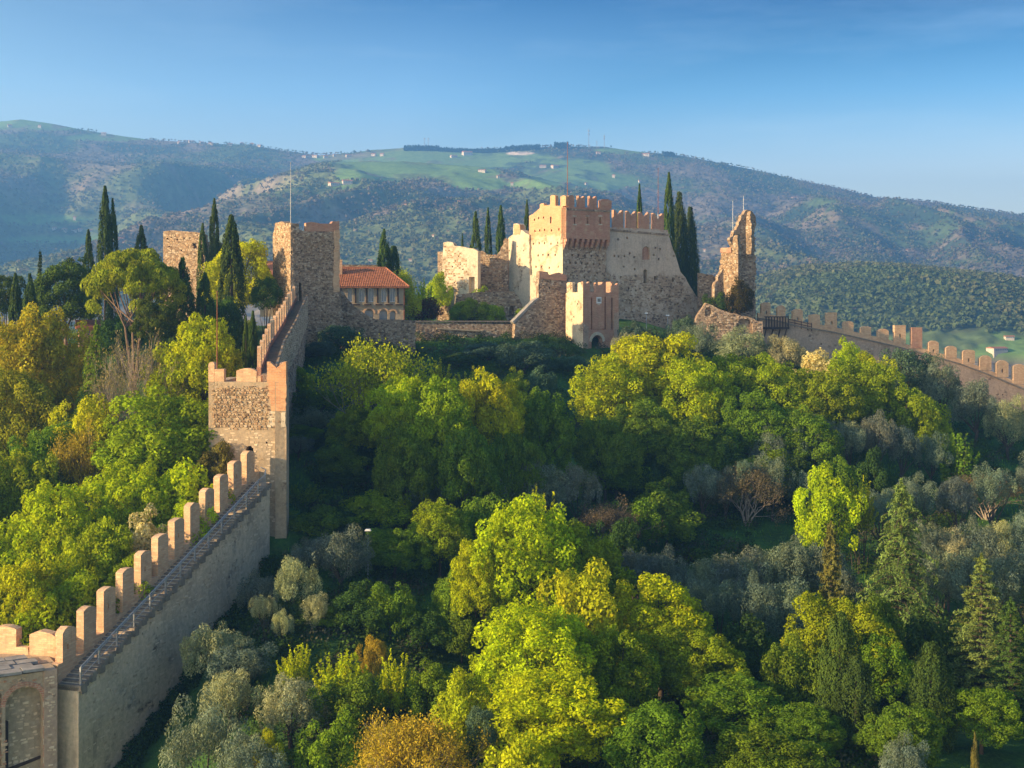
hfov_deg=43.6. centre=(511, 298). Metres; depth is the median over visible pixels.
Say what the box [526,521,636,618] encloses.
broadleaf tree
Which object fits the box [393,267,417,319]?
budding tree
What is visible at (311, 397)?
tree
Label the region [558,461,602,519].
olive tree
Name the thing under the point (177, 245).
ruined tower
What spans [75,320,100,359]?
house
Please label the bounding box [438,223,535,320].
palace ruin
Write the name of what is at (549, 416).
broadleaf tree
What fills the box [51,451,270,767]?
battlemented stair wall
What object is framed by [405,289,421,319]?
tree
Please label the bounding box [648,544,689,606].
olive tree
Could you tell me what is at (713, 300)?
tree
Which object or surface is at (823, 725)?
broadleaf tree
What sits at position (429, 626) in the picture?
tree
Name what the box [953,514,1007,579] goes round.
olive tree
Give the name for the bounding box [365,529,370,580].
street lamp
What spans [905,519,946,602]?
olive tree
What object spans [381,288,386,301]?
window
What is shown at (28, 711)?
stone bastion
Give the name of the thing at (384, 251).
cypress tree
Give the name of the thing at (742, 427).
broadleaf tree
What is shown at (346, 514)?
tree
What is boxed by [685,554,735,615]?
olive tree
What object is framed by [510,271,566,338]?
barbican wall
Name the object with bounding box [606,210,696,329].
curtain wing
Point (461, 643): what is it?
tree
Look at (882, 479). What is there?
tree
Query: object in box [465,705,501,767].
evergreen tree
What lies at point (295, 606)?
tree
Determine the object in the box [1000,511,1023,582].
olive tree
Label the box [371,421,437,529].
broadleaf tree
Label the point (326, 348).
evergreen tree
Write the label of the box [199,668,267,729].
olive tree
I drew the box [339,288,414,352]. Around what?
stone ramp wall
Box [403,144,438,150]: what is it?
skyline wood
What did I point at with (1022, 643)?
tree
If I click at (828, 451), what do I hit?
broadleaf tree
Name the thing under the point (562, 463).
tree
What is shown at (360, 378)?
budding tree
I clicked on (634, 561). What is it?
olive tree
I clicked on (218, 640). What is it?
olive tree
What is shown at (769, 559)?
olive tree
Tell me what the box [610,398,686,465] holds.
broadleaf tree
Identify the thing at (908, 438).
olive tree
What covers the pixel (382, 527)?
tree
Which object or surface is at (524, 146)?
skyline wood
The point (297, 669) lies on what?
sprouting shrub
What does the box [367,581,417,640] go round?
tree
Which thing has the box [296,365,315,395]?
tree
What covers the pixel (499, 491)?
olive tree
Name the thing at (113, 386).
bare tree
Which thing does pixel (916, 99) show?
sky
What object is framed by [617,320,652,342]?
evergreen tree
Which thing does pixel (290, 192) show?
flagpole
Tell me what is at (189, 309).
cypress tree
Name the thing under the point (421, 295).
sprouting shrub
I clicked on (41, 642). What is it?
short merlon wall
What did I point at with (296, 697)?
olive tree
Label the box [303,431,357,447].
tree
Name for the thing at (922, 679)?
cypress tree
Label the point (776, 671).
tree
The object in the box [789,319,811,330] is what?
timber railing
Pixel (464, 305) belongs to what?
evergreen tree
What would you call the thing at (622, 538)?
tree
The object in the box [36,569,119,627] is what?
tree
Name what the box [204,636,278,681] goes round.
olive tree
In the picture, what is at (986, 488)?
olive tree
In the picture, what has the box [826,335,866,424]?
tree
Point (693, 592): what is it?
olive tree
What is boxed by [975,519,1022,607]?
olive tree
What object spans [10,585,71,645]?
tree
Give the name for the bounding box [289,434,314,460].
olive tree
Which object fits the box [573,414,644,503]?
broadleaf tree
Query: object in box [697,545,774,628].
olive tree
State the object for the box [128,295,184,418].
pine tree
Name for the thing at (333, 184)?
hill house
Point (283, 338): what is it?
stair wall
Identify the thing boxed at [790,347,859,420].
tree
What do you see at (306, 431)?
tree
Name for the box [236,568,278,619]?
olive tree
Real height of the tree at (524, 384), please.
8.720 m
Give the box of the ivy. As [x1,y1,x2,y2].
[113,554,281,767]
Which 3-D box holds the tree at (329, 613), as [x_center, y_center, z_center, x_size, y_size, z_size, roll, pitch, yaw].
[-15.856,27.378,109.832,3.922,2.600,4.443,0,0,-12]
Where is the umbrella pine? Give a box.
[79,247,186,395]
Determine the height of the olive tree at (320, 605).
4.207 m
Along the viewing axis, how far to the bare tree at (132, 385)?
140.57 m
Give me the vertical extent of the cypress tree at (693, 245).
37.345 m
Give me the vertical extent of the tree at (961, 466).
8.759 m
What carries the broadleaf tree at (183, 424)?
on the hillside ground at (1010, 754)
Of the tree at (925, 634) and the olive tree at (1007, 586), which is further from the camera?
the olive tree at (1007, 586)
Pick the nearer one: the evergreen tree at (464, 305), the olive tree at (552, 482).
the olive tree at (552, 482)
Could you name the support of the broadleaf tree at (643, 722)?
on the hillside ground at (1010, 754)
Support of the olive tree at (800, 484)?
on the hillside ground at (1010, 754)
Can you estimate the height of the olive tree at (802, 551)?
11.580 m
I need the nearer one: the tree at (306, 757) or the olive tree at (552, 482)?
the tree at (306, 757)
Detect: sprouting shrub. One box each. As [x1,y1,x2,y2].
[276,643,313,690]
[289,484,325,506]
[312,649,369,709]
[377,649,418,718]
[413,279,437,320]
[425,357,456,401]
[453,366,484,395]
[518,486,555,595]
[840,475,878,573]
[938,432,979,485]
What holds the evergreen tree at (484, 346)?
on the hillside ground at (1010, 754)
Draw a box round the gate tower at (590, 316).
[566,282,618,348]
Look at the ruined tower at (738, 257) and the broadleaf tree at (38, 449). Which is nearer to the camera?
the broadleaf tree at (38, 449)
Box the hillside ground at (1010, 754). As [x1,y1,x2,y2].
[0,318,1023,767]
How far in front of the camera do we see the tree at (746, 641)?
106.57 m
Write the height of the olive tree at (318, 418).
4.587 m
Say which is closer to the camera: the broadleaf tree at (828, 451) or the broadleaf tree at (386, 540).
the broadleaf tree at (386, 540)
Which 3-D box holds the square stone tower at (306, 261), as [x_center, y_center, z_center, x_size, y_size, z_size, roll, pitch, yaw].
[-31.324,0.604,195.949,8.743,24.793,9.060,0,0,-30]
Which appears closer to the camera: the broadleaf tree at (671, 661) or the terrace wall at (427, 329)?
the broadleaf tree at (671, 661)
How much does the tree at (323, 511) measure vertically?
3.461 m
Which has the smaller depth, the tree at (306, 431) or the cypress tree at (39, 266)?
the tree at (306, 431)
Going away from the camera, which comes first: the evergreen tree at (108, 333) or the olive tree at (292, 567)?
the olive tree at (292, 567)
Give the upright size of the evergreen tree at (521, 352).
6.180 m
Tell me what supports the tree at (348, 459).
on the hillside ground at (1010, 754)
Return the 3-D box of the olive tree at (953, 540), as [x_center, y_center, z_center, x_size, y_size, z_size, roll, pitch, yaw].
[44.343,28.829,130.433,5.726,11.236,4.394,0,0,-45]
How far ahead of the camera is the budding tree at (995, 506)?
159.90 m
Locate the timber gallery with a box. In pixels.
[763,316,788,336]
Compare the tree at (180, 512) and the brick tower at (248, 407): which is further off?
the brick tower at (248, 407)
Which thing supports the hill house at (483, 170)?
on the mountains
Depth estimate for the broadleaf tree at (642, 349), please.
177.41 m
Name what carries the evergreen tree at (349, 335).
on the hillside ground at (1010, 754)
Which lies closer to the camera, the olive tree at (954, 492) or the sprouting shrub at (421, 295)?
the olive tree at (954, 492)
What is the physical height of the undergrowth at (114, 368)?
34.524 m
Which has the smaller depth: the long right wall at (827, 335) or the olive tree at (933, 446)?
the olive tree at (933, 446)
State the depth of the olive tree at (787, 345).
210.88 m
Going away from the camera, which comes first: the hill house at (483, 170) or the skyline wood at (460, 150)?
the hill house at (483, 170)
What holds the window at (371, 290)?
in the loggia house at (376, 292)
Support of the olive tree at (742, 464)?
on the hillside ground at (1010, 754)
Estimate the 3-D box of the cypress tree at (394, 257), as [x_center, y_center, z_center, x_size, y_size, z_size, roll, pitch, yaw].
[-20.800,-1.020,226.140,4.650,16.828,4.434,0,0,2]
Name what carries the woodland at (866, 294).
on the mountains
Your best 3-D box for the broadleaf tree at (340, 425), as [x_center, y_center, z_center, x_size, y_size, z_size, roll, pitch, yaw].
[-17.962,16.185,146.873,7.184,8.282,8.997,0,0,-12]
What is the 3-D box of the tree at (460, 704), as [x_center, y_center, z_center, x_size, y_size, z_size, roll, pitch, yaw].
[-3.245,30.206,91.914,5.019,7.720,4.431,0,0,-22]
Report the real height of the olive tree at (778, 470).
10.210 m
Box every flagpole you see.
[216,291,217,368]
[290,162,290,222]
[567,142,567,195]
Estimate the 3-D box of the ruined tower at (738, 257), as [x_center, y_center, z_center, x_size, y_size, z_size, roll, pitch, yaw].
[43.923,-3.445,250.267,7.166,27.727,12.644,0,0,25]
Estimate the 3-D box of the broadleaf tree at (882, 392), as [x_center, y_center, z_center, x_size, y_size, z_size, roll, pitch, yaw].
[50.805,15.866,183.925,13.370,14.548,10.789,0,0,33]
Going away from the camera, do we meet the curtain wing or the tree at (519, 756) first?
the tree at (519, 756)
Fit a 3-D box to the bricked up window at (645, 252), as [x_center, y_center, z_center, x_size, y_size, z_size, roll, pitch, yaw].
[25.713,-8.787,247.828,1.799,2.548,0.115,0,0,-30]
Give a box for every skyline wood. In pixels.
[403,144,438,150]
[438,147,539,152]
[503,144,540,151]
[554,141,568,149]
[662,151,674,156]
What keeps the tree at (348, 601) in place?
on the hillside ground at (1010, 754)
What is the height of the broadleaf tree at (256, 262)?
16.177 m
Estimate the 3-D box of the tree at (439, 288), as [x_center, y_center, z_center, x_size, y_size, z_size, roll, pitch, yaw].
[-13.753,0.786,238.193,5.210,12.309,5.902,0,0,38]
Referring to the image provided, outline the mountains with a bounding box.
[0,119,1023,384]
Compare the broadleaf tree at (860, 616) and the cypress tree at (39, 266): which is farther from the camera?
the cypress tree at (39, 266)
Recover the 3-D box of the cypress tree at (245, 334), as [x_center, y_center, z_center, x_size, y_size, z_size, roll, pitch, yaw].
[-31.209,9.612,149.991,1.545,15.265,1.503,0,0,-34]
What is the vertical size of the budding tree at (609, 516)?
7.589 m
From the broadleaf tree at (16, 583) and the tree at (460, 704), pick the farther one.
the broadleaf tree at (16, 583)
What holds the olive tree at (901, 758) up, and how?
on the hillside ground at (1010, 754)
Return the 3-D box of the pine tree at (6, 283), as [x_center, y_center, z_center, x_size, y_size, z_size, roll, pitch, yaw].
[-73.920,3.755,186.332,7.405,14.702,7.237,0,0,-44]
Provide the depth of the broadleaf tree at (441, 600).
110.70 m
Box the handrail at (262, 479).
[79,467,265,684]
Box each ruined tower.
[163,230,224,317]
[712,210,756,319]
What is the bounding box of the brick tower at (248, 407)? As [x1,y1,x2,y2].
[208,361,290,538]
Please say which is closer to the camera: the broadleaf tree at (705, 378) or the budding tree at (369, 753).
the budding tree at (369, 753)
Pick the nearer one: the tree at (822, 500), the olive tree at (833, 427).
the tree at (822, 500)
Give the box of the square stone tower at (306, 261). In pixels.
[273,221,344,349]
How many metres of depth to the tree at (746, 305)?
243.25 m
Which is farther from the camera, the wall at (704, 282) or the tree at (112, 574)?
the wall at (704, 282)
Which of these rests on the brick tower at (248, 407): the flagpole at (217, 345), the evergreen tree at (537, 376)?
the flagpole at (217, 345)
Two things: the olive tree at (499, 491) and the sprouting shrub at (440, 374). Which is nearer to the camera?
the olive tree at (499, 491)
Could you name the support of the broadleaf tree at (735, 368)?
on the hillside ground at (1010, 754)
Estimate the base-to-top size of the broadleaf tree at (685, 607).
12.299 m
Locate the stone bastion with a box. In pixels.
[0,653,56,767]
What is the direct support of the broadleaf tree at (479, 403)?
on the hillside ground at (1010, 754)
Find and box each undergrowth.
[0,320,259,608]
[214,319,1023,767]
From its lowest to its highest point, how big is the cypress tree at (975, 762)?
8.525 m
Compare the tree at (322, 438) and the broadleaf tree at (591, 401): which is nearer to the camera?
the tree at (322, 438)
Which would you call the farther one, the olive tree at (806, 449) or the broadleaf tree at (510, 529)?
the olive tree at (806, 449)
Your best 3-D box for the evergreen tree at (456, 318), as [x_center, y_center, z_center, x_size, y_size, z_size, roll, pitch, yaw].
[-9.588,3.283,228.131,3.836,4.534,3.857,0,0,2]
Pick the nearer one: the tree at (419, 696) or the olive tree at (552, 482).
the tree at (419, 696)
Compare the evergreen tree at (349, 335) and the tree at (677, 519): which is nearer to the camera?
the tree at (677, 519)
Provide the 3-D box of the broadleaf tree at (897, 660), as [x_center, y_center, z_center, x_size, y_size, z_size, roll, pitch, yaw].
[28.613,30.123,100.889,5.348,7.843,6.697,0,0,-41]
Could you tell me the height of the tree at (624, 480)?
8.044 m
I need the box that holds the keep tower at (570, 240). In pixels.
[529,195,611,292]
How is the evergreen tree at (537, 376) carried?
on the hillside ground at (1010, 754)
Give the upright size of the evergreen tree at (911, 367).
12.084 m
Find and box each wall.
[0,624,55,661]
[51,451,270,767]
[257,286,307,417]
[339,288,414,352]
[415,321,512,340]
[453,291,522,323]
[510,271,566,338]
[690,303,762,348]
[697,273,714,312]
[757,302,1023,411]
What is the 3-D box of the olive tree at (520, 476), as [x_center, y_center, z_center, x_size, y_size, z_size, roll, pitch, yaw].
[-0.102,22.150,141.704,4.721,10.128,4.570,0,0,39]
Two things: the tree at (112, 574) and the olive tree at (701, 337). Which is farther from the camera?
the olive tree at (701, 337)
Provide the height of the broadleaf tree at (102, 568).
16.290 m
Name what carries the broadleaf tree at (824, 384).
on the hillside ground at (1010, 754)
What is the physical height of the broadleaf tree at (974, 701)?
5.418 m
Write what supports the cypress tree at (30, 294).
on the hillside ground at (1010, 754)
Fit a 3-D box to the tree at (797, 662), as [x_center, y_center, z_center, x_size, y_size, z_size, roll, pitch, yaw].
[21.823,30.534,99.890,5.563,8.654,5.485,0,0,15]
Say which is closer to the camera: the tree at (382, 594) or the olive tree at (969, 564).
the tree at (382, 594)
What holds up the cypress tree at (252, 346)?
on the hillside ground at (1010, 754)
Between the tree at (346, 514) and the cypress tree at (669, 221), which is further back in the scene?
the cypress tree at (669, 221)
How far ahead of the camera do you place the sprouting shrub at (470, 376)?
176.98 m
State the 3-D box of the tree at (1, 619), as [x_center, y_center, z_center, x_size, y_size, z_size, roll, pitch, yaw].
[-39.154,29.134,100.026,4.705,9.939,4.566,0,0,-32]
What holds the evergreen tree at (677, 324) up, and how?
on the hillside ground at (1010, 754)
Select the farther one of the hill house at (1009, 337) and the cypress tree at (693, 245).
the hill house at (1009, 337)
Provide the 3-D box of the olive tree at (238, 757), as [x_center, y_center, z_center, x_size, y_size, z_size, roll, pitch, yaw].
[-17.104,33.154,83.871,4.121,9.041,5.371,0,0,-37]
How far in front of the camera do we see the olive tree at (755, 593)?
115.97 m
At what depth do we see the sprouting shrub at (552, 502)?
121.53 m
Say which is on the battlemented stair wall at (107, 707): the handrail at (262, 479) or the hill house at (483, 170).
the handrail at (262, 479)
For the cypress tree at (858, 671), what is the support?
on the hillside ground at (1010, 754)
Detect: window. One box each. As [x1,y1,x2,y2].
[348,288,351,301]
[359,288,364,301]
[369,288,373,301]
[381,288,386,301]
[390,288,394,301]
[642,247,648,259]
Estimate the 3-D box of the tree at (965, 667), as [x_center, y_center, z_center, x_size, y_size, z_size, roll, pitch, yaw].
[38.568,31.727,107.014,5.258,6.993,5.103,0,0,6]
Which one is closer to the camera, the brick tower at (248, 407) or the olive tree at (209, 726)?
the olive tree at (209, 726)
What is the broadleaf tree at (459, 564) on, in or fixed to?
on the hillside ground at (1010, 754)
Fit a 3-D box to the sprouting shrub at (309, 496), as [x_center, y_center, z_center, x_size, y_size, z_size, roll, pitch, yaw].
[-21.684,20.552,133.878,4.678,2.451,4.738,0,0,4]
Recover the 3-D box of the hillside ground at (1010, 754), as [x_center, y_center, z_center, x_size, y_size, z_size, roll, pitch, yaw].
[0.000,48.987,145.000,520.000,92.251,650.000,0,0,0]
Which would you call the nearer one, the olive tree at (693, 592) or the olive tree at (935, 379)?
the olive tree at (693, 592)
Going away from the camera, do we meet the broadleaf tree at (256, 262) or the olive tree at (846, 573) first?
the olive tree at (846, 573)
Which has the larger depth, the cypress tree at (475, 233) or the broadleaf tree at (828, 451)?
the cypress tree at (475, 233)
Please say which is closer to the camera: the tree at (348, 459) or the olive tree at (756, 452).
the tree at (348, 459)
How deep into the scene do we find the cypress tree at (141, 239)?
207.70 m
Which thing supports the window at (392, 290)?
in the loggia house at (376, 292)
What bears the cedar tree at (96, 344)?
on the hillside ground at (1010, 754)
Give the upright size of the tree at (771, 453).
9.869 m
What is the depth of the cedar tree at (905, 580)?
115.21 m
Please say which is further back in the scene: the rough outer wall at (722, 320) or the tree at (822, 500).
the rough outer wall at (722, 320)
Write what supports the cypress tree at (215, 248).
on the hillside ground at (1010, 754)
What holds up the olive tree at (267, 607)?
on the hillside ground at (1010, 754)
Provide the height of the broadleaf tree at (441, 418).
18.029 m
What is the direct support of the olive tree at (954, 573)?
on the hillside ground at (1010, 754)
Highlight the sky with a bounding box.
[0,0,1023,214]
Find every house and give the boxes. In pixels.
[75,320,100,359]
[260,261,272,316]
[328,182,339,186]
[339,259,409,319]
[342,179,352,184]
[462,151,472,155]
[478,169,486,172]
[986,346,1007,357]
[1004,335,1013,340]
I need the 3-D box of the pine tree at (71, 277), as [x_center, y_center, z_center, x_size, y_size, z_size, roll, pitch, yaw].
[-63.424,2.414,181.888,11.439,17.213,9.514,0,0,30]
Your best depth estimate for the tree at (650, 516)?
138.50 m
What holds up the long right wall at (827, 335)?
on the hillside ground at (1010, 754)
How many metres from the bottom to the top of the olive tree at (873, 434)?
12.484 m
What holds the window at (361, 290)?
in the loggia house at (376, 292)
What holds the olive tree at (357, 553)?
on the hillside ground at (1010, 754)
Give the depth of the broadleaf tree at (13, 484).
122.69 m
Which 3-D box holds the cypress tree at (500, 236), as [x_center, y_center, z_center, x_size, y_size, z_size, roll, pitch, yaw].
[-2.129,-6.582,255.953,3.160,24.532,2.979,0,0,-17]
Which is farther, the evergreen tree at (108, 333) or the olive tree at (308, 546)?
the evergreen tree at (108, 333)
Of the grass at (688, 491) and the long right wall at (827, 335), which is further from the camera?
the long right wall at (827, 335)
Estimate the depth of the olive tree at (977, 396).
194.90 m
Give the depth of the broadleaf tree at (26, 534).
111.25 m
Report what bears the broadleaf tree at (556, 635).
on the hillside ground at (1010, 754)
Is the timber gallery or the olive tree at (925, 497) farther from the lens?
the timber gallery
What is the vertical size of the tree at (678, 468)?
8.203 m
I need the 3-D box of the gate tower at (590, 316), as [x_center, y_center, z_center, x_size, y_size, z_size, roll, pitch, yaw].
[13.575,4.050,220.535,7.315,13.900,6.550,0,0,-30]
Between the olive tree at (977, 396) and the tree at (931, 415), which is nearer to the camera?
the tree at (931, 415)
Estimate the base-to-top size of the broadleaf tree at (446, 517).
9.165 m
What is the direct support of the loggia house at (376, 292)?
on the hillside ground at (1010, 754)
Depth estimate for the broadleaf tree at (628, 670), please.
97.83 m
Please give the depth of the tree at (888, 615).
106.20 m
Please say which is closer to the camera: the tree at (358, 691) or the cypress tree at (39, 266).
the tree at (358, 691)
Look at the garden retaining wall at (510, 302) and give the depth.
233.40 m
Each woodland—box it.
[0,128,1023,338]
[0,130,1023,328]
[755,262,1023,340]
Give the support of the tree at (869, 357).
on the hillside ground at (1010, 754)
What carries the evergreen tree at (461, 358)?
on the hillside ground at (1010, 754)
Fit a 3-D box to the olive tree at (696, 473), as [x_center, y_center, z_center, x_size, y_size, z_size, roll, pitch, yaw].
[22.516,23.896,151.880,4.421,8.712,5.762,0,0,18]
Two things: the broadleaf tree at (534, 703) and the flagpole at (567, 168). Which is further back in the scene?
the flagpole at (567, 168)
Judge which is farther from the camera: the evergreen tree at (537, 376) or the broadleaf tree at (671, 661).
the evergreen tree at (537, 376)
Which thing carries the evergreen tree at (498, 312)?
on the hillside ground at (1010, 754)
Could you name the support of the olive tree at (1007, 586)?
on the hillside ground at (1010, 754)
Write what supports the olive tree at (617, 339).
on the hillside ground at (1010, 754)
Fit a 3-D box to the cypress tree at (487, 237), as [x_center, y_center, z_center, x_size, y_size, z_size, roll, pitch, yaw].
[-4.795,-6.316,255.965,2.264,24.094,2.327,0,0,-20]
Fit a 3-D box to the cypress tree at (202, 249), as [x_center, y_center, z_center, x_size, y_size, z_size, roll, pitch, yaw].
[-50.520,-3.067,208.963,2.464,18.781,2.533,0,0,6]
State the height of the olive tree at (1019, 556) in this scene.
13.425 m
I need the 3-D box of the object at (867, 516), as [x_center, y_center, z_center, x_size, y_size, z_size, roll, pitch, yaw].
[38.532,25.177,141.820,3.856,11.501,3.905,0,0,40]
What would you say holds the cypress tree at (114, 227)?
on the hillside ground at (1010, 754)
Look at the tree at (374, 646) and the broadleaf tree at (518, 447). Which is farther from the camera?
the broadleaf tree at (518, 447)
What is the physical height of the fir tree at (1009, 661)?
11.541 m
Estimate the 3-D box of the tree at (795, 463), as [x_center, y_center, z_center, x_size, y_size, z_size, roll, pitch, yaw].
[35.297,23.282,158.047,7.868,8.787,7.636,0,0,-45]
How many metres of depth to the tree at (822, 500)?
139.39 m
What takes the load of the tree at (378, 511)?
on the hillside ground at (1010, 754)
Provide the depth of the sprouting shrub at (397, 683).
96.66 m
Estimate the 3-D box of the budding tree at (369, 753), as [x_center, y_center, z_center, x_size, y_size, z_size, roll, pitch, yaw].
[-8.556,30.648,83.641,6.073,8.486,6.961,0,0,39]
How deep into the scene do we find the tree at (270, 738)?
85.38 m
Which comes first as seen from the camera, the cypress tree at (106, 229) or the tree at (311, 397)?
the tree at (311, 397)
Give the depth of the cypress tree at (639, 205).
261.79 m
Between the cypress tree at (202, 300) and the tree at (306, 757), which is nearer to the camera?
the tree at (306, 757)
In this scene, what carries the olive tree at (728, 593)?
on the hillside ground at (1010, 754)
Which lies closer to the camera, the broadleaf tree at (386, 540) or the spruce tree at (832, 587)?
the spruce tree at (832, 587)
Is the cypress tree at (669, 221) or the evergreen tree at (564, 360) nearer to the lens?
the evergreen tree at (564, 360)
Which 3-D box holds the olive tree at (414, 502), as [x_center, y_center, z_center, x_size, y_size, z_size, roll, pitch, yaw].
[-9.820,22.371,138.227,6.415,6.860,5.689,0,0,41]
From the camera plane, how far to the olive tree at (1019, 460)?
179.44 m
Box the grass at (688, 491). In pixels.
[288,322,1023,645]
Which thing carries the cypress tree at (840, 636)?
on the hillside ground at (1010, 754)
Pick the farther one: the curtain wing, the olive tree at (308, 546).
the curtain wing
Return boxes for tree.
[0,274,30,331]
[0,301,99,428]
[0,365,63,461]
[0,448,66,542]
[0,478,98,587]
[0,557,81,643]
[0,612,38,636]
[5,273,22,367]
[6,422,102,504]
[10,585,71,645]
[21,273,38,322]
[33,256,101,364]
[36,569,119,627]
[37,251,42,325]
[45,408,117,514]
[47,392,119,513]
[54,515,135,619]
[68,459,173,552]
[69,319,117,466]
[81,229,95,319]
[82,327,187,451]
[88,383,252,512]
[89,337,137,429]
[95,186,114,325]
[98,312,144,372]
[101,551,153,599]
[106,198,119,324]
[117,503,167,563]
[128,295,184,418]
[131,225,149,326]
[131,457,235,531]
[140,312,243,454]
[155,500,218,545]
[158,687,250,767]
[167,257,198,391]
[179,620,243,683]
[189,438,234,500]
[195,272,216,380]
[196,223,208,314]
[198,294,243,344]
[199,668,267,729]
[200,238,275,307]
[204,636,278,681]
[208,198,221,301]
[216,731,288,767]
[217,214,246,350]
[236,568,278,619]
[241,316,250,368]
[245,310,257,369]
[247,594,281,640]
[248,276,283,333]
[252,672,331,748]
[252,727,286,767]
[265,598,313,626]
[270,608,294,640]
[272,554,322,614]
[282,536,341,576]
[288,504,361,537]
[289,405,342,432]
[289,423,324,439]
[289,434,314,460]
[291,386,350,410]
[293,708,363,767]
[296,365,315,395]
[299,591,334,627]
[302,332,440,448]
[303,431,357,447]
[304,673,389,731]
[305,339,336,358]
[307,604,350,627]
[311,523,374,591]
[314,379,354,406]
[314,435,370,474]
[315,510,375,536]
[317,324,364,350]
[325,404,384,451]
[330,578,390,630]
[337,443,388,470]
[338,489,412,530]
[341,706,435,767]
[355,634,389,691]
[361,373,434,474]
[362,524,403,548]
[362,527,436,582]
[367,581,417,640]
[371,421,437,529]
[372,704,502,767]
[377,229,392,270]
[386,245,401,275]
[391,374,473,521]
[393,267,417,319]
[396,481,454,522]
[398,657,454,722]
[401,602,458,649]
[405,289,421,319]
[405,297,444,320]
[407,497,471,578]
[410,510,454,559]
[424,270,453,320]
[430,569,486,635]
[430,665,492,752]
[431,469,467,508]
[435,423,505,502]
[436,603,485,662]
[438,352,478,366]
[446,539,518,656]
[448,304,467,322]
[448,366,527,463]
[452,297,492,320]
[454,492,507,542]
[462,341,513,360]
[463,465,526,517]
[465,492,584,664]
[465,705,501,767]
[467,462,516,519]
[467,596,597,724]
[469,211,481,250]
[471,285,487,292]
[473,665,637,767]
[477,720,560,767]
[478,305,506,323]
[484,207,491,256]
[488,430,546,496]
[494,340,555,374]
[495,205,505,254]
[495,367,529,409]
[500,456,534,502]
[503,385,576,468]
[520,460,569,512]
[521,365,557,399]
[524,199,528,230]
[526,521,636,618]
[536,556,625,672]
[544,454,583,511]
[545,354,588,371]
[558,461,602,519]
[567,352,655,425]
[567,518,595,556]
[572,492,665,548]
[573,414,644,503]
[585,623,662,720]
[587,517,645,571]
[590,448,652,497]
[599,331,703,424]
[602,699,707,767]
[604,497,669,544]
[610,332,636,350]
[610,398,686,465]
[612,571,714,707]
[613,547,658,602]
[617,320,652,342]
[628,476,706,548]
[629,455,686,497]
[637,183,642,227]
[642,623,751,713]
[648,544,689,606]
[652,355,740,444]
[657,415,732,498]
[663,172,675,254]
[665,315,695,336]
[667,449,724,499]
[667,570,717,622]
[671,191,690,284]
[676,322,720,359]
[680,670,792,732]
[682,462,719,523]
[683,206,699,295]
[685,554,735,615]
[689,351,786,412]
[695,578,745,638]
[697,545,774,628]
[701,292,734,312]
[702,465,742,518]
[705,723,840,767]
[706,440,749,504]
[709,611,777,710]
[711,463,793,526]
[712,324,769,361]
[717,390,796,457]
[724,459,762,520]
[725,276,754,314]
[731,544,806,627]
[731,569,779,662]
[735,359,807,422]
[745,442,799,511]
[748,422,790,471]
[751,451,796,521]
[757,333,806,368]
[759,576,817,638]
[759,632,824,714]
[765,404,844,468]
[766,630,806,703]
[767,454,825,500]
[771,533,818,627]
[772,367,865,461]
[773,701,847,759]
[780,590,906,717]
[782,470,815,521]
[783,424,815,462]
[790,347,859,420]
[792,460,868,550]
[796,546,861,601]
[803,414,841,464]
[813,454,868,512]
[814,611,866,747]
[817,520,845,619]
[823,359,912,453]
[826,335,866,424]
[831,654,881,758]
[835,420,866,470]
[851,701,947,767]
[852,630,915,713]
[853,445,894,505]
[855,478,954,687]
[855,591,908,706]
[856,350,897,393]
[860,409,898,487]
[861,487,903,554]
[877,347,942,407]
[878,423,921,477]
[879,729,930,767]
[885,386,954,467]
[888,470,938,522]
[892,600,962,706]
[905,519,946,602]
[905,641,960,757]
[911,431,954,480]
[914,548,968,638]
[916,353,962,417]
[924,525,973,615]
[928,552,1023,708]
[929,686,1023,754]
[933,468,1023,519]
[935,476,977,531]
[943,541,1003,653]
[946,377,1003,443]
[946,640,1004,689]
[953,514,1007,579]
[970,461,1018,526]
[970,732,979,767]
[971,554,1023,630]
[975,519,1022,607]
[980,597,1023,732]
[981,393,1023,459]
[989,628,1023,695]
[999,547,1023,623]
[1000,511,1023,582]
[1016,466,1023,503]
[1018,450,1023,472]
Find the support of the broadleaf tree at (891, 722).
on the hillside ground at (1010, 754)
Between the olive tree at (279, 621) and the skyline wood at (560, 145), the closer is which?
the olive tree at (279, 621)
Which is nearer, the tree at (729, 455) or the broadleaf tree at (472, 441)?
the broadleaf tree at (472, 441)
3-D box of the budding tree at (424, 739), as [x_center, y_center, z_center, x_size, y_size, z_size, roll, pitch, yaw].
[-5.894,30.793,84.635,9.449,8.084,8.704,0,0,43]
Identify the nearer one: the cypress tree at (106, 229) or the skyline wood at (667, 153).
the cypress tree at (106, 229)

